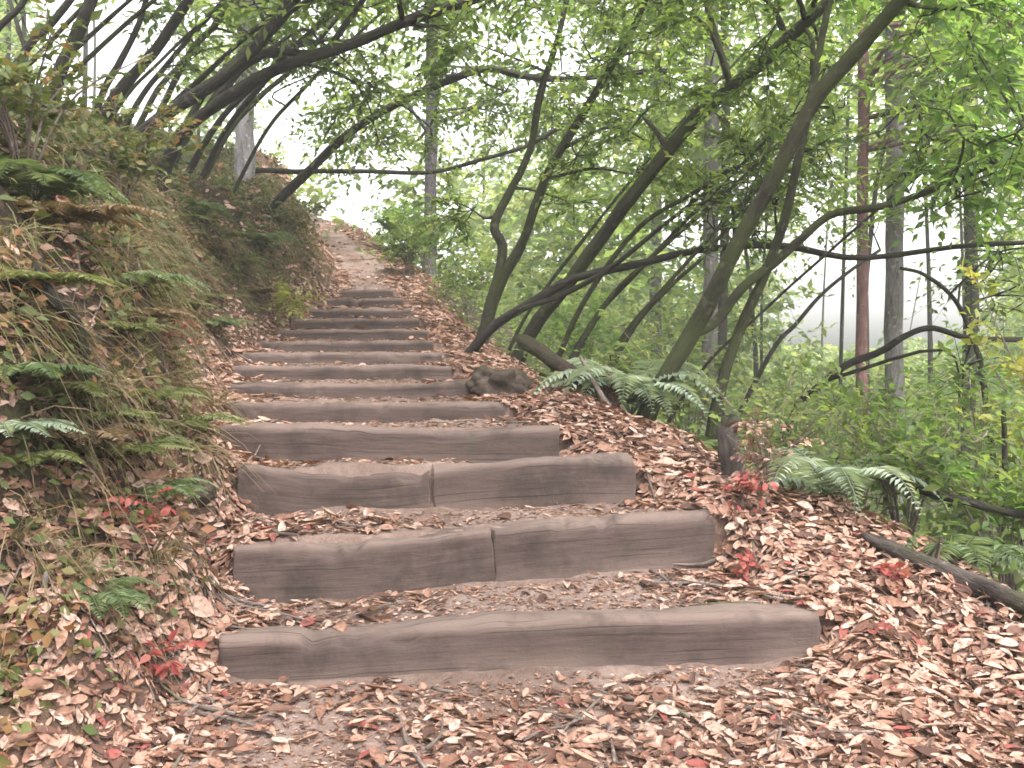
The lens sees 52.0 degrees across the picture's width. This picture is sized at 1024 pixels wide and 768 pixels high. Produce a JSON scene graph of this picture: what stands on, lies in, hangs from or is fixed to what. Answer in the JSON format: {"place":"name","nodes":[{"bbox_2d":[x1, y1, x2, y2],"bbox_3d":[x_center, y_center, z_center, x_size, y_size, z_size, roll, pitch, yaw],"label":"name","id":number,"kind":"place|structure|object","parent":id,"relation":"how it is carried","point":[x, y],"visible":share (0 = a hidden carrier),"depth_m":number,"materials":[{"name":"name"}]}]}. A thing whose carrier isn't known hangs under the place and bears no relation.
{"place":"outdoors","nodes":[
{"label":"outdoors","id":0,"kind":"place"},
{"bbox_2d":[0,86,1023,767],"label":"ground","id":1,"kind":"structure","parent":0,"point":[354,468],"depth_m":3.95,"materials":[{"name":"soil"}]},
{"bbox_2d":[0,449,85,466],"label":"fern","id":2,"kind":"object","parent":1,"relation":"on","point":[38,456],"visible":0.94,"depth_m":3.32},
{"bbox_2d":[0,418,86,436],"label":"fern","id":3,"kind":"object","parent":1,"relation":"on","point":[35,425],"visible":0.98,"depth_m":3.31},
{"bbox_2d":[0,203,107,337],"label":"grass tuft","id":4,"kind":"object","parent":1,"relation":"on","point":[25,237],"visible":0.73,"depth_m":3.99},
{"bbox_2d":[22,241,91,406],"bbox_3d":[-1.717,-0.240,3.944,0.191,0.645,0.617,-1,2,-32],"label":"root","id":5,"kind":"object","parent":1,"relation":"on","point":[49,292],"visible":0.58,"depth_m":3.75,"materials":[{"name":"brown plant"}]},
{"bbox_2d":[0,361,115,378],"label":"fern","id":6,"kind":"object","parent":1,"relation":"on","point":[27,369],"visible":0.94,"depth_m":3.42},
{"bbox_2d":[0,151,130,204],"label":"fern","id":7,"kind":"object","parent":1,"relation":"on","point":[63,181],"visible":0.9,"depth_m":4.49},
{"bbox_2d":[0,265,135,290],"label":"fern","id":8,"kind":"object","parent":1,"relation":"on","point":[69,277],"visible":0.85,"depth_m":3.69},
{"bbox_2d":[0,498,136,638],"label":"grass tuft","id":9,"kind":"object","parent":1,"relation":"on","point":[23,533],"visible":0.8,"depth_m":3.23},
{"bbox_2d":[13,287,123,425],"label":"grass tuft","id":10,"kind":"object","parent":1,"relation":"on","point":[50,313],"visible":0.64,"depth_m":3.66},
{"bbox_2d":[23,381,120,397],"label":"fern","id":11,"kind":"object","parent":1,"relation":"on","point":[70,386],"visible":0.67,"depth_m":3.60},
{"bbox_2d":[48,0,97,106],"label":"leaning tree","id":12,"kind":"object","parent":1,"relation":"on","point":[88,7],"visible":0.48,"depth_m":9.19,"materials":[{"name":"brown plant"}]},
{"bbox_2d":[9,576,163,620],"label":"fern","id":13,"kind":"object","parent":1,"relation":"on","point":[126,595],"visible":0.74,"depth_m":3.28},
{"bbox_2d":[6,540,169,692],"bbox_3d":[-1.339,0.794,3.297,0.604,0.600,0.502,-1,1,-28],"label":"grass tuft","id":14,"kind":"object","parent":1,"relation":"on","point":[77,569],"visible":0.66,"depth_m":3.27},
{"bbox_2d":[0,0,177,85],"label":"leaning tree","id":15,"kind":"object","parent":1,"relation":"on","point":[58,14],"visible":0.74,"depth_m":8.72,"materials":[{"name":"green plant"}]},
{"bbox_2d":[38,377,150,508],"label":"grass tuft","id":16,"kind":"object","parent":1,"relation":"on","point":[81,397],"visible":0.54,"depth_m":3.66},
{"bbox_2d":[11,195,180,231],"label":"fern","id":17,"kind":"object","parent":1,"relation":"on","point":[100,214],"visible":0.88,"depth_m":4.31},
{"bbox_2d":[0,0,200,198],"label":"bank bush","id":18,"kind":"object","parent":1,"relation":"on","point":[21,103],"visible":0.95,"depth_m":4.57,"materials":[{"name":"green plant"}]},
{"bbox_2d":[43,319,166,492],"bbox_3d":[-1.480,0.074,3.839,0.510,0.621,0.560,0,1,0],"label":"grass tuft","id":19,"kind":"object","parent":1,"relation":"on","point":[88,342],"visible":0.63,"depth_m":3.78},
{"bbox_2d":[35,422,177,445],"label":"fern","id":20,"kind":"object","parent":1,"relation":"on","point":[117,430],"visible":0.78,"depth_m":3.63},
{"bbox_2d":[92,0,148,122],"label":"leaning tree","id":21,"kind":"object","parent":1,"relation":"on","point":[120,60],"visible":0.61,"depth_m":9.52,"materials":[{"name":"brown plant"}]},
{"bbox_2d":[81,486,175,535],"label":"red leaved sprig","id":22,"kind":"object","parent":1,"relation":"on","point":[166,510],"visible":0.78,"depth_m":3.70,"materials":[{"name":"brown plant"}]},
{"bbox_2d":[85,342,180,485],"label":"grass tuft","id":23,"kind":"object","parent":1,"relation":"on","point":[124,376],"visible":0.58,"depth_m":3.94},
{"bbox_2d":[76,438,202,456],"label":"fern","id":24,"kind":"object","parent":1,"relation":"on","point":[158,446],"visible":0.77,"depth_m":3.83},
{"bbox_2d":[58,79,224,214],"bbox_3d":[-2.322,-1.395,6.428,0.978,0.842,1.176,0,1,0],"label":"bank bush","id":25,"kind":"object","parent":1,"relation":"on","point":[135,161],"visible":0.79,"depth_m":6.27,"materials":[{"name":"green plant"}]},
{"bbox_2d":[98,266,212,293],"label":"fern","id":26,"kind":"object","parent":1,"relation":"on","point":[160,274],"visible":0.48,"depth_m":5.15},
{"bbox_2d":[0,90,330,767],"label":"undergrowth","id":27,"kind":"object","parent":1,"relation":"on","point":[15,669],"visible":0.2,"depth_m":4.18,"materials":[{"name":"green plant"}]},
{"bbox_2d":[99,0,234,124],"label":"leaning tree","id":28,"kind":"object","parent":1,"relation":"on","point":[124,84],"visible":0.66,"depth_m":9.81,"materials":[{"name":"brown plant"}]},
{"bbox_2d":[116,477,220,502],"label":"fern","id":29,"kind":"object","parent":1,"relation":"on","point":[182,485],"visible":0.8,"depth_m":3.93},
{"bbox_2d":[138,628,206,679],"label":"red leaved sprig","id":30,"kind":"object","parent":1,"relation":"on","point":[175,666],"visible":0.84,"depth_m":3.39,"materials":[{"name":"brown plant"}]},
{"bbox_2d":[0,81,347,724],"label":"dry grass","id":31,"kind":"structure","parent":1,"relation":"on","point":[96,236],"depth_m":5.20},
{"bbox_2d":[118,519,230,683],"bbox_3d":[-1.209,0.827,3.574,0.477,0.699,0.456,0,1,0],"label":"grass tuft","id":32,"kind":"object","parent":1,"relation":"on","point":[155,553],"visible":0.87,"depth_m":3.64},
{"bbox_2d":[118,0,240,134],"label":"leaning tree","id":33,"kind":"object","parent":1,"relation":"on","point":[187,65],"visible":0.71,"depth_m":10.95,"materials":[{"name":"brown plant"}]},
{"bbox_2d":[133,0,258,129],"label":"leaning tree","id":34,"kind":"object","parent":1,"relation":"on","point":[150,101],"visible":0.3,"depth_m":12.61,"materials":[{"name":"green plant"}]},
{"bbox_2d":[162,412,252,429],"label":"fern","id":35,"kind":"object","parent":1,"relation":"on","point":[203,419],"visible":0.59,"depth_m":4.51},
{"bbox_2d":[176,420,263,523],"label":"grass tuft","id":36,"kind":"object","parent":1,"relation":"on","point":[206,447],"visible":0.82,"depth_m":4.44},
{"bbox_2d":[72,0,385,186],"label":"straight tree","id":37,"kind":"object","parent":1,"relation":"on","point":[244,143],"visible":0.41,"depth_m":13.81,"materials":[{"name":"green plant"}]},
{"bbox_2d":[143,14,318,139],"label":"leaning tree","id":38,"kind":"object","parent":1,"relation":"on","point":[205,74],"visible":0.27,"depth_m":10.14,"materials":[{"name":"brown plant"}]},
{"bbox_2d":[156,0,328,111],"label":"leaning tree","id":39,"kind":"object","parent":1,"relation":"on","point":[210,30],"visible":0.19,"depth_m":11.07,"materials":[{"name":"green plant"}]},
{"bbox_2d":[198,10,338,179],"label":"leaning tree","id":40,"kind":"object","parent":1,"relation":"on","point":[254,93],"visible":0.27,"depth_m":11.28,"materials":[{"name":"brown plant"}]},
{"bbox_2d":[204,0,354,182],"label":"leaning tree","id":41,"kind":"object","parent":1,"relation":"on","point":[271,86],"visible":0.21,"depth_m":12.92,"materials":[{"name":"brown plant"}]},
{"bbox_2d":[183,0,385,186],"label":"leaning tree","id":42,"kind":"object","parent":1,"relation":"on","point":[222,117],"visible":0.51,"depth_m":10.73,"materials":[{"name":"brown plant"}]},
{"bbox_2d":[248,186,326,244],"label":"bank bush","id":43,"kind":"object","parent":1,"relation":"on","point":[293,216],"visible":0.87,"depth_m":12.90,"materials":[{"name":"green plant"}]},
{"bbox_2d":[261,275,324,327],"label":"young shrub","id":44,"kind":"object","parent":1,"relation":"on","point":[281,296],"visible":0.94,"depth_m":10.77,"materials":[{"name":"green plant"}]},
{"bbox_2d":[120,0,478,144],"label":"leaning tree","id":45,"kind":"object","parent":1,"relation":"on","point":[283,11],"visible":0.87,"depth_m":8.74,"materials":[{"name":"green plant"}]},
{"bbox_2d":[230,4,389,197],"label":"leaning tree","id":46,"kind":"object","parent":1,"relation":"on","point":[299,93],"visible":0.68,"depth_m":10.21,"materials":[{"name":"green plant"}]},
{"bbox_2d":[237,463,429,514],"bbox_3d":[-0.828,0.527,4.894,0.891,0.337,0.169,0,1,-7],"label":"timber step","id":47,"kind":"object","parent":1,"relation":"on","point":[286,491],"visible":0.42,"depth_m":4.82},
{"bbox_2d":[228,364,451,380],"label":"timber step","id":48,"kind":"object","parent":1,"relation":"on","point":[398,372],"visible":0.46,"depth_m":7.79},
{"bbox_2d":[241,351,441,364],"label":"timber step","id":49,"kind":"object","parent":1,"relation":"on","point":[377,357],"visible":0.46,"depth_m":8.70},
{"bbox_2d":[258,340,433,352],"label":"timber step","id":50,"kind":"object","parent":1,"relation":"on","point":[369,346],"visible":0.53,"depth_m":9.59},
{"bbox_2d":[227,379,469,398],"bbox_3d":[-1.135,0.087,7.021,1.715,0.235,0.168,0,1,-3],"label":"timber step","id":51,"kind":"object","parent":1,"relation":"on","point":[307,390],"visible":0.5,"depth_m":6.96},
{"bbox_2d":[273,329,427,340],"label":"timber step","id":52,"kind":"object","parent":1,"relation":"on","point":[365,335],"visible":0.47,"depth_m":10.50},
{"bbox_2d":[291,318,418,329],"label":"timber step","id":53,"kind":"object","parent":1,"relation":"on","point":[342,323],"visible":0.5,"depth_m":11.40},
{"bbox_2d":[309,308,411,318],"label":"timber step","id":54,"kind":"object","parent":1,"relation":"on","point":[405,312],"visible":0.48,"depth_m":12.29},
{"bbox_2d":[324,298,402,308],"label":"timber step","id":55,"kind":"object","parent":1,"relation":"on","point":[368,303],"visible":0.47,"depth_m":13.18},
{"bbox_2d":[233,526,494,603],"bbox_3d":[-0.605,0.789,4.346,1.059,0.365,0.188,0,1,-12],"label":"timber step","id":56,"kind":"object","parent":1,"relation":"on","point":[284,572],"visible":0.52,"depth_m":4.26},
{"bbox_2d":[224,401,504,423],"bbox_3d":[-0.904,0.213,6.220,1.735,0.229,0.163,0,1,-4],"label":"timber step","id":57,"kind":"object","parent":1,"relation":"on","point":[359,411],"visible":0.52,"depth_m":6.16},
{"bbox_2d":[216,422,559,463],"bbox_3d":[-0.637,0.357,5.503,1.775,0.324,0.168,0,1,-5],"label":"timber step","id":58,"kind":"object","parent":1,"relation":"on","point":[323,442],"visible":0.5,"depth_m":5.44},
{"bbox_2d":[352,199,423,249],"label":"leafy bush","id":59,"kind":"object","parent":1,"relation":"on","point":[387,224],"visible":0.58,"depth_m":18.79,"materials":[{"name":"green plant"}]},
{"bbox_2d":[364,213,435,275],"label":"leafy bush","id":60,"kind":"object","parent":1,"relation":"on","point":[409,255],"visible":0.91,"depth_m":15.43,"materials":[{"name":"green plant"}]},
{"bbox_2d":[154,0,698,195],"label":"leaning tree","id":61,"kind":"object","parent":1,"relation":"on","point":[227,93],"visible":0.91,"depth_m":9.32,"materials":[{"name":"green plant"}]},
{"bbox_2d":[389,200,466,273],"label":"leafy bush","id":62,"kind":"object","parent":1,"relation":"on","point":[409,213],"visible":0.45,"depth_m":16.94,"materials":[{"name":"green plant"}]},
{"bbox_2d":[255,85,626,189],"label":"leaning tree","id":63,"kind":"object","parent":1,"relation":"on","point":[505,151],"visible":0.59,"depth_m":13.91,"materials":[{"name":"green plant"}]},
{"bbox_2d":[285,0,612,279],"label":"straight tree","id":64,"kind":"object","parent":1,"relation":"on","point":[428,166],"visible":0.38,"depth_m":18.37,"materials":[{"name":"green plant"}]},
{"bbox_2d":[412,233,521,326],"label":"leafy bush","id":65,"kind":"object","parent":1,"relation":"on","point":[474,275],"visible":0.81,"depth_m":13.43,"materials":[{"name":"green plant"}]},
{"bbox_2d":[263,6,704,214],"bbox_3d":[-0.342,-3.273,12.681,5.179,2.582,3.191,1,1,26],"label":"leaning tree","id":66,"kind":"object","parent":1,"relation":"on","point":[298,181],"visible":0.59,"depth_m":12.23,"materials":[{"name":"green plant"}]},
{"bbox_2d":[465,365,531,396],"bbox_3d":[-0.093,0.042,7.004,0.460,0.340,0.383,0,1,0],"label":"rock","id":67,"kind":"object","parent":1,"relation":"on","point":[483,379],"visible":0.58,"depth_m":6.86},
{"bbox_2d":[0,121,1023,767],"bbox_3d":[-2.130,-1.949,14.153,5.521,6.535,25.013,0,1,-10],"label":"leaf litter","id":68,"kind":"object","parent":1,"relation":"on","point":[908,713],"visible":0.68,"depth_m":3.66,"materials":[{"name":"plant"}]},
{"bbox_2d":[0,0,1023,574],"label":"distant woodland","id":69,"kind":"object","parent":1,"relation":"on","point":[530,276],"visible":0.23,"depth_m":24.78,"materials":[{"name":"green plant"}]},
{"bbox_2d":[0,147,1023,767],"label":"fallen twigs","id":70,"kind":"object","parent":1,"relation":"on","point":[234,599],"depth_m":3.77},
{"bbox_2d":[218,602,821,680],"bbox_3d":[0.056,0.977,3.831,2.175,0.299,0.196,0,1,-7],"label":"timber step","id":71,"kind":"object","parent":1,"relation":"on","point":[720,634],"visible":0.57,"depth_m":3.77,"materials":[{"name":"wood"}]},
{"bbox_2d":[432,452,635,509],"bbox_3d":[0.107,0.513,4.993,0.970,0.360,0.179,0,1,-6],"label":"timber step","id":72,"kind":"object","parent":1,"relation":"on","point":[595,478],"visible":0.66,"depth_m":4.91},
{"bbox_2d":[515,334,626,412],"bbox_3d":[0.412,-0.023,7.074,0.134,0.657,1.452,-1,2,-30],"label":"mossy log","id":73,"kind":"object","parent":1,"relation":"on","point":[547,356],"visible":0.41,"depth_m":7.31,"materials":[{"name":"brown wood"}]},
{"bbox_2d":[396,0,759,344],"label":"leaning tree","id":74,"kind":"object","parent":1,"relation":"on","point":[504,268],"visible":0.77,"depth_m":9.99,"materials":[{"name":"green plant"}]},
{"bbox_2d":[535,285,654,364],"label":"leafy bush","id":75,"kind":"object","parent":1,"relation":"on","point":[560,318],"visible":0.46,"depth_m":11.38,"materials":[{"name":"green plant"}]},
{"bbox_2d":[489,508,715,581],"bbox_3d":[0.391,0.743,4.572,1.001,0.367,0.183,0,1,-12],"label":"timber step","id":76,"kind":"object","parent":1,"relation":"on","point":[569,547],"visible":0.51,"depth_m":4.49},
{"bbox_2d":[532,357,732,414],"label":"fern","id":77,"kind":"object","parent":1,"relation":"on","point":[640,385],"visible":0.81,"depth_m":6.76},
{"bbox_2d":[588,2,737,423],"bbox_3d":[3.110,-6.059,24.211,5.594,16.938,5.044,0,1,0],"label":"straight tree","id":78,"kind":"object","parent":1,"relation":"on","point":[657,279],"visible":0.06,"depth_m":23.85,"materials":[{"name":"grey plant"}]},
{"bbox_2d":[584,304,760,439],"bbox_3d":[1.226,0.068,8.377,1.454,1.396,1.442,0,1,0],"label":"leafy bush","id":79,"kind":"object","parent":1,"relation":"on","point":[642,354],"visible":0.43,"depth_m":8.14,"materials":[{"name":"green plant"}]},
{"bbox_2d":[574,0,774,433],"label":"straight tree","id":80,"kind":"object","parent":1,"relation":"on","point":[709,346],"visible":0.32,"depth_m":16.85,"materials":[{"name":"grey plant"}]},
{"bbox_2d":[507,0,851,354],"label":"leaning tree","id":81,"kind":"object","parent":1,"relation":"on","point":[562,266],"visible":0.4,"depth_m":10.14,"materials":[{"name":"brown plant"}]},
{"bbox_2d":[550,130,840,371],"bbox_3d":[1.826,-1.013,9.118,2.674,2.443,1.924,1,2,45],"label":"leaning tree","id":82,"kind":"object","parent":1,"relation":"on","point":[618,250],"visible":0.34,"depth_m":9.04,"materials":[{"name":"green plant"}]},
{"bbox_2d":[378,241,1023,593],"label":"ground cover","id":83,"kind":"object","parent":1,"relation":"on","point":[927,528],"visible":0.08,"depth_m":6.11,"materials":[{"name":"green plant"}]},
{"bbox_2d":[510,0,893,365],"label":"leaning tree","id":84,"kind":"object","parent":1,"relation":"on","point":[727,93],"visible":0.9,"depth_m":8.50,"materials":[{"name":"green plant"}]},
{"bbox_2d":[606,98,830,364],"bbox_3d":[1.689,-0.967,8.675,2.060,2.692,1.222,1,2,30],"label":"leaning tree","id":85,"kind":"object","parent":1,"relation":"on","point":[766,168],"visible":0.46,"depth_m":8.43,"materials":[{"name":"green plant"}]},
{"bbox_2d":[560,110,884,378],"bbox_3d":[1.831,-1.079,9.246,2.778,2.553,1.579,0,1,17],"label":"leaning tree","id":86,"kind":"object","parent":1,"relation":"on","point":[613,294],"visible":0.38,"depth_m":8.89,"materials":[{"name":"green plant"}]},
{"bbox_2d":[716,414,744,478],"bbox_3d":[1.081,0.360,5.206,0.135,0.422,0.146,0,1,0],"label":"cut stump","id":87,"kind":"object","parent":1,"relation":"on","point":[727,446],"visible":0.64,"depth_m":5.17,"materials":[{"name":"brown wood"}]},
{"bbox_2d":[568,16,904,359],"bbox_3d":[1.693,-1.370,8.687,2.894,3.239,1.348,0,1,0],"label":"leaning tree","id":88,"kind":"object","parent":1,"relation":"on","point":[832,112],"visible":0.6,"depth_m":8.61,"materials":[{"name":"green plant"}]},
{"bbox_2d":[464,150,1023,354],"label":"leaning tree","id":89,"kind":"object","parent":1,"relation":"on","point":[544,296],"visible":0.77,"depth_m":8.24,"materials":[{"name":"green plant"}]},
{"bbox_2d":[720,470,778,523],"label":"red leaved sprig","id":90,"kind":"object","parent":1,"relation":"on","point":[748,486],"visible":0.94,"depth_m":4.68,"materials":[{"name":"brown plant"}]},
{"bbox_2d":[610,105,895,364],"bbox_3d":[2.142,-0.906,8.867,2.400,2.548,2.325,1,2,32],"label":"leaning tree","id":91,"kind":"object","parent":1,"relation":"on","point":[662,294],"visible":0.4,"depth_m":8.24,"materials":[{"name":"green plant"}]},
{"bbox_2d":[727,406,833,500],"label":"dry bush","id":92,"kind":"object","parent":1,"relation":"on","point":[765,460],"visible":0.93,"depth_m":4.86,"materials":[{"name":"brown plant"}]},
{"bbox_2d":[679,353,897,475],"bbox_3d":[1.777,0.364,6.928,1.402,1.134,1.360,0,1,-17],"label":"leafy bush","id":93,"kind":"object","parent":1,"relation":"on","point":[821,428],"visible":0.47,"depth_m":6.86,"materials":[{"name":"green plant"}]},
{"bbox_2d":[737,212,920,414],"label":"thin sapling","id":94,"kind":"object","parent":1,"relation":"on","point":[783,335],"visible":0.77,"depth_m":9.47,"materials":[{"name":"green plant"}]},
{"bbox_2d":[636,0,1023,439],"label":"leaning tree","id":95,"kind":"object","parent":1,"relation":"on","point":[701,322],"visible":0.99,"depth_m":6.72,"materials":[{"name":"green plant"}]},
{"bbox_2d":[665,86,1008,423],"bbox_3d":[2.133,-0.648,7.265,2.341,2.602,1.389,0,1,0],"label":"leaning tree","id":96,"kind":"object","parent":1,"relation":"on","point":[916,161],"visible":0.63,"depth_m":7.22,"materials":[{"name":"green plant"}]},
{"bbox_2d":[755,447,947,514],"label":"fern","id":97,"kind":"object","parent":1,"relation":"on","point":[853,480],"visible":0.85,"depth_m":4.85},
{"bbox_2d":[751,362,979,511],"bbox_3d":[2.842,0.667,8.748,1.466,1.770,1.720,-1,2,-33],"label":"leafy bush","id":98,"kind":"object","parent":1,"relation":"on","point":[881,367],"visible":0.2,"depth_m":8.74,"materials":[{"name":"green plant"}]},
{"bbox_2d":[741,0,1023,526],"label":"straight tree","id":99,"kind":"object","parent":1,"relation":"on","point":[894,304],"visible":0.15,"depth_m":14.38,"materials":[{"name":"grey plant"}]},
{"bbox_2d":[765,313,1023,474],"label":"arched sapling","id":100,"kind":"object","parent":1,"relation":"on","point":[885,348],"visible":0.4,"depth_m":7.30,"materials":[{"name":"green plant"}]},
{"bbox_2d":[777,356,1021,535],"bbox_3d":[1.925,0.380,5.284,1.146,1.042,1.216,0,1,14],"label":"leafy bush","id":101,"kind":"object","parent":1,"relation":"on","point":[870,417],"visible":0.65,"depth_m":5.15,"materials":[{"name":"green plant"}]},
{"bbox_2d":[840,0,1023,510],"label":"straight tree","id":102,"kind":"object","parent":1,"relation":"on","point":[862,282],"visible":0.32,"depth_m":12.35,"materials":[{"name":"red plant"}]},
{"bbox_2d":[843,0,1023,533],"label":"straight tree","id":103,"kind":"object","parent":1,"relation":"on","point":[968,238],"visible":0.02,"depth_m":18.89,"materials":[{"name":"grey plant"}]},
{"bbox_2d":[854,340,1023,578],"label":"leafy bush","id":104,"kind":"object","parent":1,"relation":"on","point":[971,417],"visible":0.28,"depth_m":6.42,"materials":[{"name":"green plant"}]},
{"bbox_2d":[860,532,1023,623],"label":"fallen log","id":105,"kind":"object","parent":1,"relation":"on","point":[1006,596],"visible":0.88,"depth_m":4.18,"materials":[{"name":"brown wood"}]},
{"bbox_2d":[867,394,1023,590],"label":"leafy bush","id":106,"kind":"object","parent":1,"relation":"on","point":[993,485],"visible":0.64,"depth_m":4.96,"materials":[{"name":"green plant"}]},
{"bbox_2d":[895,533,1023,580],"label":"fern","id":107,"kind":"object","parent":1,"relation":"on","point":[967,548],"visible":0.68,"depth_m":4.44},
{"bbox_2d":[897,215,1023,540],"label":"arched sapling","id":108,"kind":"object","parent":1,"relation":"on","point":[956,301],"visible":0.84,"depth_m":8.03,"materials":[{"name":"green plant"}]},
{"bbox_2d":[954,257,1023,524],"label":"leafy bush","id":109,"kind":"object","parent":1,"relation":"on","point":[1018,366],"visible":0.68,"depth_m":6.00,"materials":[{"name":"green plant"}]},
{"bbox_2d":[0,0,1023,447],"label":"sky","id":110,"kind":"structure","parent":0,"point":[107,57],"materials":[{"name":"white"}]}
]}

